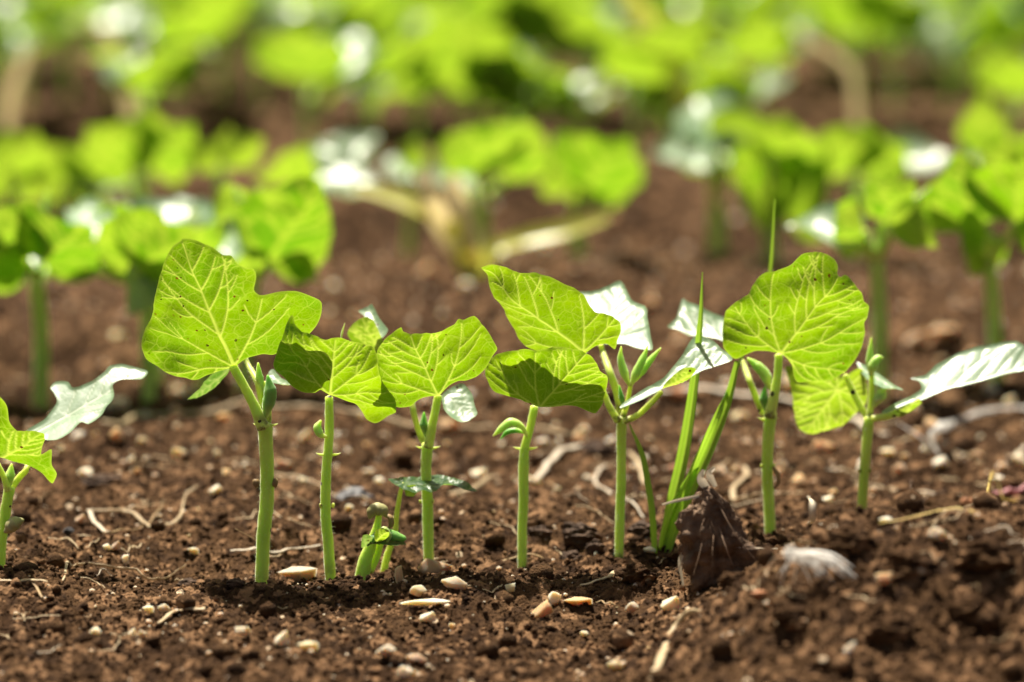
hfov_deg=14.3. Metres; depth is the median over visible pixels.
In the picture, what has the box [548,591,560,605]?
pebble
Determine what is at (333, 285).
pebble
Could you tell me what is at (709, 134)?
bean seedling
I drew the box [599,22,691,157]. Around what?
bean seedling
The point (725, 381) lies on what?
pebble
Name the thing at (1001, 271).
pebble
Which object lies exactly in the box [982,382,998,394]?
pebble
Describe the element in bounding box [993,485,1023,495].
petal
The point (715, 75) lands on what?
bean seedling
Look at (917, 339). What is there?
pebble
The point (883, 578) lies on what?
pebble
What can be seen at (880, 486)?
straw bit
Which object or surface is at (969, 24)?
bean seedling
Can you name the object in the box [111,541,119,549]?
pebble
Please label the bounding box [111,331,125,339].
pebble
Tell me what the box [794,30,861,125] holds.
dry grass
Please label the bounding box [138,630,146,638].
pebble
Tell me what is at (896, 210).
bean seedling
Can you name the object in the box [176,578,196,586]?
soil clod
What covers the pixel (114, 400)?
pebble
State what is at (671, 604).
pebble
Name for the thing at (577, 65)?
bean seedling
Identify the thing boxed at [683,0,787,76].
bean seedling
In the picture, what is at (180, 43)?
bean seedling
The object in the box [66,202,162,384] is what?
bean seedling
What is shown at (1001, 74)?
bean seedling
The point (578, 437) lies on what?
pebble
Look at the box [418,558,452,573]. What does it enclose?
pebble
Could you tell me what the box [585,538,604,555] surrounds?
soil clod
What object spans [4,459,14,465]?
pebble
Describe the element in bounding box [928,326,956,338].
pebble
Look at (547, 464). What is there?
straw
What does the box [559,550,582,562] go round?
soil clod
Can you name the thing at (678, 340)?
pebble
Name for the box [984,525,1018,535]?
straw bit
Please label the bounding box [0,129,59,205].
bean seedling
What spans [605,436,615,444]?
pebble
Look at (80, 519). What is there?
pebble
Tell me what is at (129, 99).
dry grass
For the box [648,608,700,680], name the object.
root fibre
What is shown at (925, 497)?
twig
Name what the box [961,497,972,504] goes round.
pebble
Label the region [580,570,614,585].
straw
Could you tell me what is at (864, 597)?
straw bit
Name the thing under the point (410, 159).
bean seedling
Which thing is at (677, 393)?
pebble
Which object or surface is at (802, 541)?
straw bit
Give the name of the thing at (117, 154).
bean seedling
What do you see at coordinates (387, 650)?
pebble
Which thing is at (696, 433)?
pebble
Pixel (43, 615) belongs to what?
straw bit
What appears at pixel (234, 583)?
soil clod
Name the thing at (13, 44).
bean seedling
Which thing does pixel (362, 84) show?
bean seedling
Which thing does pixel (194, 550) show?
pebble
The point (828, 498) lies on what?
pebble
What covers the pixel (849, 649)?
pebble
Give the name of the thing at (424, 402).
pebble
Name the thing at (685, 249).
pebble
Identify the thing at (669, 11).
bean seedling
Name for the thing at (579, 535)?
soil clod
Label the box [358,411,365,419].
pebble
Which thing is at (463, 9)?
bean seedling
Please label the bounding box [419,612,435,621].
pebble
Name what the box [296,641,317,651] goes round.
pebble
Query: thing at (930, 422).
pebble
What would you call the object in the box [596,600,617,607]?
straw bit
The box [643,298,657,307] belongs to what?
pebble
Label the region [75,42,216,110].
bean seedling
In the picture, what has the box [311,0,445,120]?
bean seedling
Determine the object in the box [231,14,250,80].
bean seedling
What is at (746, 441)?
pebble
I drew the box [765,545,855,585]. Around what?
fibre tuft
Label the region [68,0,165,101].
bean seedling
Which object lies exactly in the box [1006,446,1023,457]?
straw
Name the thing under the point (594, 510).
root fibre
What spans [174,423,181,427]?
pebble
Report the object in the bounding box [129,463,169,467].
straw bit
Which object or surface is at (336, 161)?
bean seedling
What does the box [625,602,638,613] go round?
pebble
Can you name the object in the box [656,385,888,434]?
straw
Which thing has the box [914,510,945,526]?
straw bit
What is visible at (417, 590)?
pebble
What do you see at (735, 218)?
pebble
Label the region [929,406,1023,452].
forked root
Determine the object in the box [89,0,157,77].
bean seedling
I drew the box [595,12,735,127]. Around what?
bean seedling
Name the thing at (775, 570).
straw bit
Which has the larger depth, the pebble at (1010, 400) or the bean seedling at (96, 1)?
the bean seedling at (96, 1)
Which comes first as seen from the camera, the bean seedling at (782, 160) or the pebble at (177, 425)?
the pebble at (177, 425)
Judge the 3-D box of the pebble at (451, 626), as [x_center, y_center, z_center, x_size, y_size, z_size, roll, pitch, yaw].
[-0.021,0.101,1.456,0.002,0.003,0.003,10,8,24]
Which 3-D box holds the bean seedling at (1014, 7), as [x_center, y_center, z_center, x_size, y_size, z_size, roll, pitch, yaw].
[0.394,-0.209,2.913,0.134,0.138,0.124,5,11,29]
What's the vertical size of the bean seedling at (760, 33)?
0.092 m
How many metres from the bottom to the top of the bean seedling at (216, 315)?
0.146 m
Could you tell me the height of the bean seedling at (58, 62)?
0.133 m
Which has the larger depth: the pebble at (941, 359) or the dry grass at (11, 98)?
the dry grass at (11, 98)
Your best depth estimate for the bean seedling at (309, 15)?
2.96 m
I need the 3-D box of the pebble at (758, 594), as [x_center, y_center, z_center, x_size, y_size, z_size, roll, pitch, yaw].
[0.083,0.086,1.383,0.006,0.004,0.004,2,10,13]
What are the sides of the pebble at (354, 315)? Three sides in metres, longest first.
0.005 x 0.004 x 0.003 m
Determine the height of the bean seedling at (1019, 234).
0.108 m
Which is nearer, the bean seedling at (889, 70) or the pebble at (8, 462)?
the pebble at (8, 462)
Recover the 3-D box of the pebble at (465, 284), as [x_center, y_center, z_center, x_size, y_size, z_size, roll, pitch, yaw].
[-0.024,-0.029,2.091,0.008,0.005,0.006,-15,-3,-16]
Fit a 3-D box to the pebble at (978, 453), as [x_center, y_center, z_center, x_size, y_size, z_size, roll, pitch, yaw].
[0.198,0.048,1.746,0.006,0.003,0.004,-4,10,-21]
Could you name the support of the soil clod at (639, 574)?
on the soil
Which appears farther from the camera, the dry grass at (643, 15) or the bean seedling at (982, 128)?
the dry grass at (643, 15)
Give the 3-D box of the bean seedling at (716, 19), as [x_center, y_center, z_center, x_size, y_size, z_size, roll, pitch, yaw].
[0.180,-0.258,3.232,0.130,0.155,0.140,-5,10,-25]
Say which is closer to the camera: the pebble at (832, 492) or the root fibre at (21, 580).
the root fibre at (21, 580)
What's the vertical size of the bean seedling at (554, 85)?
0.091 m
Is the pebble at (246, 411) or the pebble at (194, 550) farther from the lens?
the pebble at (246, 411)
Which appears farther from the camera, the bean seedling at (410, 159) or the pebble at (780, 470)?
the bean seedling at (410, 159)
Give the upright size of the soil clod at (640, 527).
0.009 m
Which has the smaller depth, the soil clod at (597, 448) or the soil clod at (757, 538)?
the soil clod at (757, 538)
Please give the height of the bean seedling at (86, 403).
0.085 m
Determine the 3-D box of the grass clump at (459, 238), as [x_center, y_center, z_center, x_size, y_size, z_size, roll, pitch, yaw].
[-0.016,-0.059,2.143,0.134,0.064,0.020,0,9,0]
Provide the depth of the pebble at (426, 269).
2.16 m
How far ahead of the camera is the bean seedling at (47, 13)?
2.93 m
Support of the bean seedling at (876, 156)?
on the soil
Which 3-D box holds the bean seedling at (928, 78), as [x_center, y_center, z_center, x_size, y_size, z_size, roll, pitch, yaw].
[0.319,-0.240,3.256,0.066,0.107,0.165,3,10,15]
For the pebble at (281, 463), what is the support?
on the soil
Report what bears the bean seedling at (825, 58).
on the soil
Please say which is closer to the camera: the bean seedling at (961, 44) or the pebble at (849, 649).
the pebble at (849, 649)
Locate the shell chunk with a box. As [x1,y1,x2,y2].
[332,486,376,501]
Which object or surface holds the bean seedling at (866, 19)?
on the soil
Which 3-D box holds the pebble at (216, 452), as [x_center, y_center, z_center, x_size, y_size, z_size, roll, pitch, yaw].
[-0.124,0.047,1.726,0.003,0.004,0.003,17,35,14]
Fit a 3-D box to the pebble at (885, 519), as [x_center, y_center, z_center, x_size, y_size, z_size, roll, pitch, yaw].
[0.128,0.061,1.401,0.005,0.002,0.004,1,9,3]
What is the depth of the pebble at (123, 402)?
1.86 m
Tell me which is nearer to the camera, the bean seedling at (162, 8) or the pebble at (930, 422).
the pebble at (930, 422)
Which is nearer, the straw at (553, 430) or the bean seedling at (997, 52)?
the straw at (553, 430)
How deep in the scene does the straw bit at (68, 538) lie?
1.57 m
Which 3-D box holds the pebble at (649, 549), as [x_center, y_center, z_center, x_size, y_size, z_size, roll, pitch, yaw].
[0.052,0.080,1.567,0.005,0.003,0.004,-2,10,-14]
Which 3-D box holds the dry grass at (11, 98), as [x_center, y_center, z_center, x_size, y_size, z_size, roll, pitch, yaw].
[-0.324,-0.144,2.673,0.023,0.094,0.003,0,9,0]
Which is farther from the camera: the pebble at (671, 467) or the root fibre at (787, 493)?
the pebble at (671, 467)
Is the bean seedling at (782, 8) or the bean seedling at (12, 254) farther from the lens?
the bean seedling at (782, 8)
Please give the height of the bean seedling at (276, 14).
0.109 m
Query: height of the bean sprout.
0.039 m
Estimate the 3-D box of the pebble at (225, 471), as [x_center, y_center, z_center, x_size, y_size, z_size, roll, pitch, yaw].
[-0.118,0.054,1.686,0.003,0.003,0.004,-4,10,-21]
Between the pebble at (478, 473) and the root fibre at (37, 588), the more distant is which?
the pebble at (478, 473)
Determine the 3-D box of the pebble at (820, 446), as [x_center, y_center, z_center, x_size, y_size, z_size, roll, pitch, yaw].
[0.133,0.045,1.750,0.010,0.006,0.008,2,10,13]
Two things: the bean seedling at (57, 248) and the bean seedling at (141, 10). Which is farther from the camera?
the bean seedling at (141, 10)
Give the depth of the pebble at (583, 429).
1.78 m
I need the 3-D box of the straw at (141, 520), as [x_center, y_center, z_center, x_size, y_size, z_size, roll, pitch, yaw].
[-0.143,0.066,1.638,0.030,0.006,0.056,0,9,0]
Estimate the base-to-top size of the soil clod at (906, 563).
0.012 m
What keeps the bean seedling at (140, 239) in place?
on the soil
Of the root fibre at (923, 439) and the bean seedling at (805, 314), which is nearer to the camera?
the bean seedling at (805, 314)
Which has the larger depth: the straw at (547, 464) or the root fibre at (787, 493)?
the straw at (547, 464)
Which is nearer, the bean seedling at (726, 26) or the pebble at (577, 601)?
the pebble at (577, 601)
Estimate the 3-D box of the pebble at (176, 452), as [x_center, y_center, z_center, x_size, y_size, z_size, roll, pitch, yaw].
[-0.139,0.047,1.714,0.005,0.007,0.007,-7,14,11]
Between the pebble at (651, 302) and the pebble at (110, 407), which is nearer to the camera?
the pebble at (110, 407)
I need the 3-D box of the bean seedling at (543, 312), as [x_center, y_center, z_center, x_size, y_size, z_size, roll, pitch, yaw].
[0.043,0.029,1.555,0.076,0.125,0.089,5,11,27]
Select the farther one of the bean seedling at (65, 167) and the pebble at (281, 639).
the bean seedling at (65, 167)
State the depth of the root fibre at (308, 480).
1.69 m
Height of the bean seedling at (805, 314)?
0.125 m
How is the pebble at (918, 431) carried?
on the soil
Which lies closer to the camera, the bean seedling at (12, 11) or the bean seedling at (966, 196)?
the bean seedling at (966, 196)
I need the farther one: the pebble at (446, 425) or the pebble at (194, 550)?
the pebble at (446, 425)
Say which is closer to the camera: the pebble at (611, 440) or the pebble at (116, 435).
the pebble at (116, 435)
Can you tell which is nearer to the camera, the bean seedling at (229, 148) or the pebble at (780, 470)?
the pebble at (780, 470)
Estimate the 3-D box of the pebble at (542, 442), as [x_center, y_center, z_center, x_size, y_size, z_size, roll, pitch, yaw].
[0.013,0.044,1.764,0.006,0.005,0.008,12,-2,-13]
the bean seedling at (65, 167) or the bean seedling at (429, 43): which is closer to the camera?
the bean seedling at (65, 167)
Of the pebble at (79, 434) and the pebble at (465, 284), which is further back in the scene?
the pebble at (465, 284)
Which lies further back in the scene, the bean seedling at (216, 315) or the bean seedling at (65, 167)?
the bean seedling at (65, 167)
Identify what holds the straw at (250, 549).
on the soil
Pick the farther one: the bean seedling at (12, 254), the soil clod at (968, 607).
the bean seedling at (12, 254)
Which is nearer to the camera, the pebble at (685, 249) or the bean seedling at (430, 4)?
the pebble at (685, 249)
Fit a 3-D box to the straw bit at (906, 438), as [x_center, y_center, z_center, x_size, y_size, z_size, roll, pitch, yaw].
[0.171,0.043,1.761,0.018,0.002,0.013,0,9,0]
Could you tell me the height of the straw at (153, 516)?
0.004 m
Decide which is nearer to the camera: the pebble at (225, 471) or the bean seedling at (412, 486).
the bean seedling at (412, 486)
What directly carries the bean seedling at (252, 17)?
on the soil
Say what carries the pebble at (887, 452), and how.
on the soil
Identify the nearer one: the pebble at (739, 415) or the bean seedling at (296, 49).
the pebble at (739, 415)
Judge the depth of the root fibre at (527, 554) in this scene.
1.57 m
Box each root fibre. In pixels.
[0,578,42,597]
[0,579,47,581]
[62,561,185,580]
[157,607,205,623]
[276,473,368,499]
[503,553,542,560]
[575,505,613,522]
[593,465,644,517]
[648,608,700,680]
[730,466,762,500]
[730,492,856,505]
[807,496,815,524]
[898,422,929,451]
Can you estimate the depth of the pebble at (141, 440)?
1.74 m
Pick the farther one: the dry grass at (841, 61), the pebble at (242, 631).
the dry grass at (841, 61)
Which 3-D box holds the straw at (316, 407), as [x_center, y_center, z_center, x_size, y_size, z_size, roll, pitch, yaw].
[-0.109,0.032,1.827,0.141,0.014,0.085,0,9,0]
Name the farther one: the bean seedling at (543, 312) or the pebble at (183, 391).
the pebble at (183, 391)
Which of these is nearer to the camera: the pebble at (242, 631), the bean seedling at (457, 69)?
the pebble at (242, 631)
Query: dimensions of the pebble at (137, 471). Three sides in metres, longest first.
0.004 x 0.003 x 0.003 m
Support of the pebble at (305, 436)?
on the soil
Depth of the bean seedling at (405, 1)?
3.30 m
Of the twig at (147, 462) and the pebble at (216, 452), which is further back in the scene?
the pebble at (216, 452)
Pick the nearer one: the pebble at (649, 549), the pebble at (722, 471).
the pebble at (649, 549)
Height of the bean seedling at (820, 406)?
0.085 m
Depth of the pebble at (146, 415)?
1.86 m
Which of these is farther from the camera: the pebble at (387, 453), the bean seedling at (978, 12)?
the bean seedling at (978, 12)
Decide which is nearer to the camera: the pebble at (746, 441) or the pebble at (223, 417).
the pebble at (746, 441)
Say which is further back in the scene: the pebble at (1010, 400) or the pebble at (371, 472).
the pebble at (1010, 400)
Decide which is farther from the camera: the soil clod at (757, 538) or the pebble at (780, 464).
the pebble at (780, 464)
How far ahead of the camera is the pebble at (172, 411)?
1.86 m
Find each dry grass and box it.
[1,48,31,129]
[90,21,136,117]
[621,0,693,113]
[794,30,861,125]
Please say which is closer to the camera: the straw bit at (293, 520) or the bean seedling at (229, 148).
the straw bit at (293, 520)
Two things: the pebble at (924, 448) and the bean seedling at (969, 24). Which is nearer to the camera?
the pebble at (924, 448)
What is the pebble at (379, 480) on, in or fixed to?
on the soil
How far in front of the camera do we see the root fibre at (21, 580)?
1.48 m
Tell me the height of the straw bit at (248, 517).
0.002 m
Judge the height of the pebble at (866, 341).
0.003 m
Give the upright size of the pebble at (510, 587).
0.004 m
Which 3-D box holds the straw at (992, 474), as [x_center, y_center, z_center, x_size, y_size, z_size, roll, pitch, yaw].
[0.177,0.062,1.532,0.033,0.052,0.281,3,10,15]
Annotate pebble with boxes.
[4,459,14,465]
[63,527,73,535]
[71,431,83,442]
[75,514,84,522]
[78,468,92,477]
[89,627,100,634]
[103,544,111,549]
[104,402,116,412]
[110,427,122,441]
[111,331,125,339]
[111,397,117,404]
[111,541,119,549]
[119,397,127,407]
[122,554,128,564]
[128,628,134,635]
[134,468,140,474]
[137,437,146,444]
[138,411,150,419]
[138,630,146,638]
[142,605,153,613]
[158,604,169,611]
[168,408,178,415]
[170,384,195,398]
[172,448,186,460]
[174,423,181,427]
[188,547,198,554]
[208,401,217,407]
[209,485,221,494]
[214,450,220,455]
[216,413,229,422]
[222,469,229,474]
[235,626,250,635]
[243,406,250,414]
[274,459,292,468]
[274,631,288,646]
[277,566,316,581]
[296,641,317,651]
[299,429,311,441]
[299,476,307,483]
[329,282,338,291]
[345,504,352,510]
[351,313,357,318]
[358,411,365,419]
[363,442,369,447]
[364,468,375,476]
[374,477,383,484]
[375,644,395,656]
[383,450,391,456]
[395,565,402,582]
[397,666,416,679]
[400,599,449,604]
[406,653,426,664]
[410,585,426,596]
[417,262,433,275]
[418,397,430,406]
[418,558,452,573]
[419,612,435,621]
[439,419,460,432]
[441,576,467,589]
[449,623,454,629]
[459,280,472,288]
[471,469,485,478]
[505,583,514,591]
[529,476,541,486]
[531,599,553,619]
[535,437,549,446]
[539,242,552,254]
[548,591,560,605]
[563,597,592,606]
[573,431,585,443]
[577,425,588,433]
[580,631,588,636]
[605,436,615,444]
[607,660,622,669]
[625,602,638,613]
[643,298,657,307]
[643,546,655,552]
[660,596,679,610]
[668,465,674,472]
[669,388,685,399]
[672,335,684,346]
[680,246,689,254]
[680,429,699,435]
[717,465,727,476]
[721,378,728,384]
[731,216,739,221]
[731,411,748,421]
[743,438,751,445]
[751,590,766,598]
[773,468,783,476]
[775,461,786,467]
[781,373,787,380]
[784,379,791,394]
[791,473,804,483]
[811,440,835,451]
[823,495,833,500]
[829,489,836,494]
[832,426,839,431]
[837,258,848,268]
[844,641,855,655]
[863,338,869,343]
[870,486,876,492]
[875,572,891,584]
[878,517,891,520]
[880,448,894,455]
[892,464,905,472]
[901,453,908,459]
[904,331,925,345]
[911,428,921,439]
[921,446,927,451]
[925,418,936,427]
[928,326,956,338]
[928,526,947,541]
[933,456,948,468]
[934,434,939,440]
[937,357,945,361]
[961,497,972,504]
[970,451,983,456]
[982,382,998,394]
[995,462,1008,469]
[997,267,1006,276]
[1003,395,1014,403]
[1014,451,1023,468]
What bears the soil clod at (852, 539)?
on the soil
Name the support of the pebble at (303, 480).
on the soil
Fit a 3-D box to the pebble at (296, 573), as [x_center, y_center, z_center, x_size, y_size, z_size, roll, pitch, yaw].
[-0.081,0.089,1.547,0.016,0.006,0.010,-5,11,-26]
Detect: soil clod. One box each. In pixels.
[80,474,122,488]
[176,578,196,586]
[226,578,245,588]
[527,525,552,538]
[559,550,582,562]
[562,521,600,549]
[576,440,616,456]
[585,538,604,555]
[617,562,656,587]
[626,520,659,536]
[665,550,678,565]
[717,571,744,591]
[747,529,778,549]
[770,604,808,630]
[818,525,876,556]
[862,614,915,644]
[883,548,935,580]
[946,592,986,626]
[952,536,1014,570]
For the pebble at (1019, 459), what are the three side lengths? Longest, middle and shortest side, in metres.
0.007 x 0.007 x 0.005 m
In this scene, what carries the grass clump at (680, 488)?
on the soil
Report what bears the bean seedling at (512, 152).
on the soil
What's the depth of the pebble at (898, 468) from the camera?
1.72 m
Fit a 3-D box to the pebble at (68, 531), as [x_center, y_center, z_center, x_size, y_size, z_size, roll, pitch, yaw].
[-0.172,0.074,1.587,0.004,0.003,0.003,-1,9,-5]
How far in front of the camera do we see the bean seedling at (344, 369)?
1.51 m
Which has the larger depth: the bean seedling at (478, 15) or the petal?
the bean seedling at (478, 15)
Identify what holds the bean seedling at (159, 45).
on the soil
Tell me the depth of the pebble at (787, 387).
1.85 m
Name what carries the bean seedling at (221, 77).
on the soil
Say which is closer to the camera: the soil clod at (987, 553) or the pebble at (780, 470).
the soil clod at (987, 553)
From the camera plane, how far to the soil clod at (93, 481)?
1.68 m
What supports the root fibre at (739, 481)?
on the soil
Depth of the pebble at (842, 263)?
2.28 m
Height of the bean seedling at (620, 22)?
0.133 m
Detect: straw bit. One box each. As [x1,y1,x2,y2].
[23,615,60,618]
[48,537,77,547]
[99,636,120,651]
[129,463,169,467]
[235,510,255,519]
[273,511,312,527]
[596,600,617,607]
[741,579,758,589]
[762,564,790,571]
[789,540,814,544]
[846,595,876,600]
[868,484,896,488]
[890,437,926,443]
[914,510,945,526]
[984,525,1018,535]
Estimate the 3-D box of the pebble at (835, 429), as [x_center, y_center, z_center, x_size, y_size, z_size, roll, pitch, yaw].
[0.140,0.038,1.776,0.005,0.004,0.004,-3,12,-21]
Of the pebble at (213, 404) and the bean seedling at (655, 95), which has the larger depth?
the bean seedling at (655, 95)
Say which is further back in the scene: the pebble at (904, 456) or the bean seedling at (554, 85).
the bean seedling at (554, 85)
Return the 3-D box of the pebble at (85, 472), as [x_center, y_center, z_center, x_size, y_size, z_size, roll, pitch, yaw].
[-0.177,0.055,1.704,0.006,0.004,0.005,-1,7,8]
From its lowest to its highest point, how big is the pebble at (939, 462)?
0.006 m
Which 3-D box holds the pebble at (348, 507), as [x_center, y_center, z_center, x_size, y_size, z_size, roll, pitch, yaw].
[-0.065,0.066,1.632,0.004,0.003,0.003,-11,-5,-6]
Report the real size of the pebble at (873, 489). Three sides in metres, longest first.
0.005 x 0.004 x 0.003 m
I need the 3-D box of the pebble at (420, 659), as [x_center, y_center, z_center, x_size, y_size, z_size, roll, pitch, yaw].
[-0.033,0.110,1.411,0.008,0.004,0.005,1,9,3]
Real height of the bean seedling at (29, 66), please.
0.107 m
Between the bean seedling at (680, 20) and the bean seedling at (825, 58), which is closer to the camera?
the bean seedling at (825, 58)
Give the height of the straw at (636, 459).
0.005 m
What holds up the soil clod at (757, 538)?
on the soil
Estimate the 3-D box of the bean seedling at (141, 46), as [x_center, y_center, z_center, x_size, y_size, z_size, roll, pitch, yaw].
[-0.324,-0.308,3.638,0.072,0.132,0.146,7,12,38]
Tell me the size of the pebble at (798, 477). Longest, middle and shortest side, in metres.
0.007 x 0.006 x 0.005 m
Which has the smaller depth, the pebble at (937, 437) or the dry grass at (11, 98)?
the pebble at (937, 437)
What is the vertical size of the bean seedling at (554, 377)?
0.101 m
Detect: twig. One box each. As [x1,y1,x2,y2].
[146,430,155,494]
[910,479,945,500]
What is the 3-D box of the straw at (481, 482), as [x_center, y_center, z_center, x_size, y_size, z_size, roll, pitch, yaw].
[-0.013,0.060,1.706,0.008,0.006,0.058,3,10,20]
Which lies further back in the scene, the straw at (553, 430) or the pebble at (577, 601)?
the straw at (553, 430)
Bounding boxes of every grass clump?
[354,168,608,282]
[629,199,774,552]
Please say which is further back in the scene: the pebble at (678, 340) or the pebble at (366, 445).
the pebble at (678, 340)
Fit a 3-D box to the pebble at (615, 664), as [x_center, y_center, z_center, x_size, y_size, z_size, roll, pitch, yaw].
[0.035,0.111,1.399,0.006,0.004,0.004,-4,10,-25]
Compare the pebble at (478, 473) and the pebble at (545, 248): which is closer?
the pebble at (478, 473)
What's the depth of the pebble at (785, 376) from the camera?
1.92 m
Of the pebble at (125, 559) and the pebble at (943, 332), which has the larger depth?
the pebble at (943, 332)
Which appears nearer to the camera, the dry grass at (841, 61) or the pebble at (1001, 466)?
the pebble at (1001, 466)
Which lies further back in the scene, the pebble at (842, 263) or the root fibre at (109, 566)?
the pebble at (842, 263)
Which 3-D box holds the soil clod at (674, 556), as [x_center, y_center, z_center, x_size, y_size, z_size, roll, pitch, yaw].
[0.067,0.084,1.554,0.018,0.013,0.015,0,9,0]
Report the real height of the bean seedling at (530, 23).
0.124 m
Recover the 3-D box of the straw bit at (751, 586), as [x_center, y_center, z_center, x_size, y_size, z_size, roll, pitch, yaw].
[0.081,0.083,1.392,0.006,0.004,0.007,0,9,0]
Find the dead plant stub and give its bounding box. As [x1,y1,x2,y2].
[662,467,777,591]
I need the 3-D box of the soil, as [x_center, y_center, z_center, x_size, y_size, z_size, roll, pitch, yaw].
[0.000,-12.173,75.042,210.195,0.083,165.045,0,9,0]
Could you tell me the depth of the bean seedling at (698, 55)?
2.89 m
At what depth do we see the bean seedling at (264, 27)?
3.63 m
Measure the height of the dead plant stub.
0.046 m
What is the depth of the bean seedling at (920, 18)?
2.98 m
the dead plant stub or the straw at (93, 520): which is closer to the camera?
the dead plant stub
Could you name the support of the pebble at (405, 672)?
on the soil
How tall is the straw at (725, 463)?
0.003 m
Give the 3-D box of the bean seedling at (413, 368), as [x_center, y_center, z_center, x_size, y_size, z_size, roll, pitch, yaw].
[-0.036,0.040,1.551,0.045,0.112,0.084,-2,10,-13]
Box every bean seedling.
[0,0,108,111]
[0,22,69,70]
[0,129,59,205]
[0,190,100,408]
[0,236,24,292]
[0,364,147,567]
[22,0,117,103]
[28,45,30,73]
[42,142,106,222]
[54,38,62,74]
[61,0,245,109]
[66,196,201,402]
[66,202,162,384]
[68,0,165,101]
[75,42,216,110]
[75,109,196,199]
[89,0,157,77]
[116,0,162,49]
[138,38,146,50]
[141,238,321,583]
[142,0,210,77]
[166,0,256,97]
[168,0,332,105]
[175,196,266,390]
[177,39,183,46]
[188,126,263,191]
[209,42,214,52]
[212,177,331,399]
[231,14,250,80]
[249,0,399,113]
[249,4,305,31]
[253,18,369,147]
[253,132,379,262]
[263,23,266,37]
[273,315,395,579]
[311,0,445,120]
[319,28,454,150]
[320,31,412,154]
[347,304,496,560]
[366,24,548,128]
[370,10,466,116]
[380,475,476,571]
[383,137,436,257]
[389,0,413,36]
[401,0,513,112]
[411,0,463,13]
[411,121,550,253]
[443,0,595,117]
[445,53,609,123]
[482,264,731,557]
[485,347,607,567]
[499,0,620,111]
[525,53,630,134]
[540,131,643,256]
[546,4,629,113]
[573,21,612,75]
[576,0,663,89]
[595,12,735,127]
[596,66,700,134]
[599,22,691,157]
[650,56,790,111]
[651,92,757,253]
[654,0,695,25]
[668,252,868,533]
[671,32,728,71]
[677,13,683,27]
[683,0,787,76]
[691,0,740,52]
[722,3,812,113]
[722,5,729,37]
[729,114,829,264]
[731,0,832,90]
[784,181,937,400]
[785,337,1023,507]
[786,0,939,120]
[814,25,828,70]
[815,124,952,259]
[823,0,968,109]
[847,33,857,66]
[886,35,892,73]
[905,11,1009,111]
[920,9,942,92]
[920,153,1023,382]
[932,0,1023,117]
[942,0,974,93]
[945,91,1013,235]
[975,47,1023,137]
[995,47,1000,55]
[1002,0,1023,18]
[1008,137,1023,163]
[1014,216,1023,250]
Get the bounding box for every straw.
[87,509,109,531]
[92,500,163,511]
[102,397,411,426]
[103,501,163,533]
[118,486,196,527]
[230,544,320,552]
[449,425,587,439]
[449,475,496,493]
[529,443,583,480]
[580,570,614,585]
[627,451,669,483]
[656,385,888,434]
[714,459,732,470]
[879,471,1017,523]
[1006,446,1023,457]
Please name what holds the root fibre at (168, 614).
on the soil
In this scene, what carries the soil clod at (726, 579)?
on the soil
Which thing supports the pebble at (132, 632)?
on the soil
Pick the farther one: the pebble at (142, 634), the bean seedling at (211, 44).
the bean seedling at (211, 44)
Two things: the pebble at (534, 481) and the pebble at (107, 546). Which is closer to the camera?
the pebble at (107, 546)
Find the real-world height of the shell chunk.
0.012 m
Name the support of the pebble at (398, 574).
on the soil
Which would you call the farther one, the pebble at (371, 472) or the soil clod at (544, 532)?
the pebble at (371, 472)
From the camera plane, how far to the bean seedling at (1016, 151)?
2.30 m
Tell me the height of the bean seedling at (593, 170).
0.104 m
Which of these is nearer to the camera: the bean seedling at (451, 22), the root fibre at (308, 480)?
the root fibre at (308, 480)
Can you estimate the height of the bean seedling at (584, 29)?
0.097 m
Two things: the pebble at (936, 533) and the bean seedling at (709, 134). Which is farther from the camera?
the bean seedling at (709, 134)
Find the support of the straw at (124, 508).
on the soil
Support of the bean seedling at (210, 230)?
on the soil
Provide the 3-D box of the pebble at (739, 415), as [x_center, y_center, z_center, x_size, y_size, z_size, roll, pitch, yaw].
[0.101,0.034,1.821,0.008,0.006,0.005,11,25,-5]
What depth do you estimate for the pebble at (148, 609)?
1.46 m
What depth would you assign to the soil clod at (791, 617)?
1.36 m
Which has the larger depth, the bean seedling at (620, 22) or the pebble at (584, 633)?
the bean seedling at (620, 22)
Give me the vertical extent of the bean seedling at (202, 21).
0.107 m
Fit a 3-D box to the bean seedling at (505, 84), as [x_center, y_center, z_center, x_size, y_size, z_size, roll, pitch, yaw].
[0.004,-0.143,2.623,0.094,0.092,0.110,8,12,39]
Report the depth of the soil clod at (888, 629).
1.35 m
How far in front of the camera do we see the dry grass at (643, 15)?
2.56 m
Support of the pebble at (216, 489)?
on the soil
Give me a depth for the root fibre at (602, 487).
1.69 m
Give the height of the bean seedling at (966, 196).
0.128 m
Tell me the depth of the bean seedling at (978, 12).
2.98 m
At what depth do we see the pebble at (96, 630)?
1.42 m
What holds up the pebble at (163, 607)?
on the soil
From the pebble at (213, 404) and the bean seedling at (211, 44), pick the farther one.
the bean seedling at (211, 44)
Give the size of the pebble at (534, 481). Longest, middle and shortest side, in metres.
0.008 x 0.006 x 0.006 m
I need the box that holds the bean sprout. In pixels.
[355,502,406,580]
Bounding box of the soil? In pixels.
[0,0,1023,681]
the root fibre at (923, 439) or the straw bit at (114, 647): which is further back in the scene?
the root fibre at (923, 439)
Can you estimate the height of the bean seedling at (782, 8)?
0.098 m

